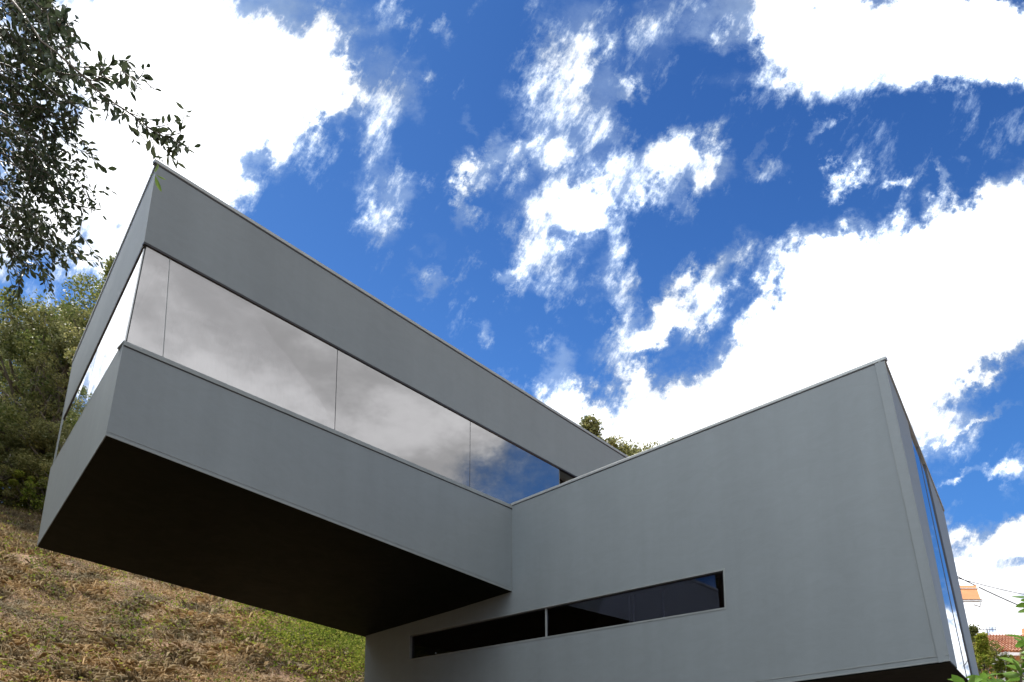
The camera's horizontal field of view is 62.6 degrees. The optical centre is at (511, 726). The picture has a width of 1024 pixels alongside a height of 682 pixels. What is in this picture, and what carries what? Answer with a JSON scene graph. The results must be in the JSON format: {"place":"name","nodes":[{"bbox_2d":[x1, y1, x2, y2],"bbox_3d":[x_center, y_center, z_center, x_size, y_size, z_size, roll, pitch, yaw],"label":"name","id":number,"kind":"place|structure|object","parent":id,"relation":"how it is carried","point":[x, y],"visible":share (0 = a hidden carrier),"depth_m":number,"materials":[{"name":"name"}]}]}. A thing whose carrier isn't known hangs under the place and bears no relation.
{"place":"outdoors","nodes":[
{"label":"outdoors","id":0,"kind":"place"},
{"bbox_2d":[0,504,364,681],"bbox_3d":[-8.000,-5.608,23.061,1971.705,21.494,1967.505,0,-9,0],"label":"ground","id":1,"kind":"structure","parent":0,"point":[300,679],"depth_m":18.84,"materials":[{"name":"brown plant"}]},
{"bbox_2d":[0,345,45,500],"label":"oak tree","id":2,"kind":"object","parent":1,"relation":"on","point":[9,394],"visible":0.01,"depth_m":37.34,"materials":[{"name":"green plant"}]},
{"bbox_2d":[0,467,49,511],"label":"shrub","id":3,"kind":"object","parent":1,"relation":"on","point":[15,483],"visible":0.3,"depth_m":31.52,"materials":[{"name":"green plant"}]},
{"bbox_2d":[0,433,51,510],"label":"shrub","id":4,"kind":"object","parent":1,"relation":"on","point":[9,472],"visible":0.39,"depth_m":31.84,"materials":[{"name":"green plant"}]},
{"bbox_2d":[13,452,53,512],"bbox_3d":[-16.831,-8.799,32.708,4.155,3.624,4.160,-2,-9,10],"label":"shrub","id":5,"kind":"object","parent":1,"relation":"on","point":[45,462],"visible":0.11,"depth_m":31.88,"materials":[{"name":"green plant"}]},
{"bbox_2d":[0,299,82,463],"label":"oak tree","id":6,"kind":"object","parent":1,"relation":"on","point":[1,374],"visible":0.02,"depth_m":37.02,"materials":[{"name":"green plant"}]},
{"bbox_2d":[0,293,85,509],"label":"oak tree","id":7,"kind":"object","parent":1,"relation":"on","point":[40,447],"visible":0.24,"depth_m":33.08,"materials":[{"name":"green plant"}]},
{"bbox_2d":[0,307,92,506],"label":"oak tree","id":8,"kind":"object","parent":1,"relation":"on","point":[71,337],"visible":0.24,"depth_m":32.56,"materials":[{"name":"green plant"}]},
{"bbox_2d":[0,252,116,466],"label":"oak tree","id":9,"kind":"object","parent":1,"relation":"on","point":[29,345],"visible":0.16,"depth_m":33.39,"materials":[{"name":"green plant"}]},
{"bbox_2d":[0,0,200,309],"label":"holm oak","id":10,"kind":"object","parent":1,"relation":"on","point":[28,115],"visible":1,"depth_m":4.46,"materials":[{"name":"green plant"}]},
{"bbox_2d":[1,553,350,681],"bbox_3d":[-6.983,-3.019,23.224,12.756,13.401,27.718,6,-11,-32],"label":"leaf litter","id":11,"kind":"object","parent":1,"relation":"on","point":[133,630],"visible":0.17,"depth_m":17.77,"materials":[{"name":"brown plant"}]},
{"bbox_2d":[0,493,365,681],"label":"green weeds","id":12,"kind":"object","parent":1,"relation":"on","point":[345,641],"visible":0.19,"depth_m":18.44,"materials":[{"name":"green plant"}]},
{"bbox_2d":[37,159,978,681],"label":"modern house","id":13,"kind":"structure","parent":1,"relation":"on","point":[257,415],"depth_m":11.17,"materials":[{"name":"grey paint"}]},
{"bbox_2d":[56,246,144,456],"bbox_3d":[-5.706,-4.687,11.398,0.165,1.310,4.527,7,-11,-38],"label":"end window","id":14,"kind":"structure","parent":13,"relation":"in","point":[116,330],"depth_m":10.69,"materials":[{"name":"clear glass"}]},
{"bbox_2d":[126,246,563,503],"bbox_3d":[1.148,-4.017,15.251,0.327,1.436,15.902,-8,-12,42],"label":"ribbon window","id":15,"kind":"structure","parent":13,"relation":"in","point":[180,315],"depth_m":11.21,"materials":[{"name":"clear glass"}]},
{"bbox_2d":[408,568,726,660],"bbox_3d":[0.448,-1.576,13.011,0.086,0.908,6.481,9,-13,-44],"label":"strip window","id":16,"kind":"structure","parent":13,"relation":"in","point":[590,613],"depth_m":13.23,"materials":[{"name":"black glass"}]},
{"bbox_2d":[960,584,982,606],"bbox_3d":[6.636,-2.087,13.390,1.915,0.572,0.620,0,-9,0],"label":"awning","id":17,"kind":"object","parent":13,"relation":"attached to","point":[970,593],"visible":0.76,"depth_m":13.29,"materials":[{"name":"orange fabric"}]},
{"bbox_2d":[579,414,629,455],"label":"tall tree","id":18,"kind":"object","parent":1,"relation":"on","point":[589,425],"visible":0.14,"depth_m":40.37,"materials":[{"name":"green plant"}]},
{"bbox_2d":[605,434,653,456],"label":"tall tree","id":19,"kind":"object","parent":1,"relation":"on","point":[634,450],"visible":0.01,"depth_m":40.28,"materials":[{"name":"green plant"}]},
{"bbox_2d":[622,440,659,451],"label":"tall tree","id":20,"kind":"object","parent":1,"relation":"on","point":[654,443],"depth_m":41.40,"materials":[{"name":"green plant"}]},
{"bbox_2d":[969,624,1016,678],"bbox_3d":[13.612,-0.655,24.577,2.504,4.789,2.552,0,-9,0],"label":"garden tree","id":21,"kind":"object","parent":1,"relation":"on","point":[973,629],"visible":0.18,"depth_m":24.49,"materials":[{"name":"green plant"}]},
{"bbox_2d":[972,628,1023,678],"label":"neighbour house","id":22,"kind":"structure","parent":1,"relation":"on","point":[1007,642],"depth_m":36.19,"materials":[{"name":"tile"}]},
{"bbox_2d":[979,627,996,633],"bbox_3d":[20.426,-4.066,36.089,0.807,0.446,0.106,1,-9,-7],"label":"tv antenna","id":23,"kind":"object","parent":22,"relation":"on","point":[989,629],"visible":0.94,"depth_m":36.09,"materials":[{"name":"grey metal"}]},
{"bbox_2d":[1012,647,1023,674],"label":"garden tree","id":24,"kind":"object","parent":1,"relation":"on","point":[1021,661],"visible":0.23,"depth_m":20.48,"materials":[{"name":"green plant"}]},
{"bbox_2d":[0,0,1023,634],"label":"sky","id":25,"kind":"structure","parent":0,"point":[660,220],"materials":[{"name":"blue"}]},
{"bbox_2d":[958,576,1016,604],"bbox_3d":[9.552,-2.291,15.651,4.337,0.716,0.018,4,-10,-24],"label":"cable","id":26,"kind":"object","parent":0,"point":[986,590],"visible":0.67,"depth_m":15.21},
{"bbox_2d":[958,578,1023,594],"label":"cable","id":27,"kind":"object","parent":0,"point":[992,587],"visible":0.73,"depth_m":18.58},
{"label":"driveway","id":28,"kind":"structure","parent":0,"visible":0},
{"bbox_2d":[948,596,1023,681],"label":"laurel shrub","id":29,"kind":"object","parent":28,"relation":"on","point":[1011,676],"visible":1,"depth_m":2.85,"materials":[{"name":"green plant"}]},
{"bbox_2d":[973,632,999,680],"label":"garden tree","id":30,"kind":"object","parent":28,"relation":"on","point":[982,646],"visible":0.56,"depth_m":14.29,"materials":[{"name":"green plant"}]},
{"bbox_2d":[992,651,1023,681],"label":"flowering bush","id":31,"kind":"object","parent":28,"relation":"on","point":[999,664],"visible":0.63,"depth_m":9.68,"materials":[{"name":"green plant"}]}
]}

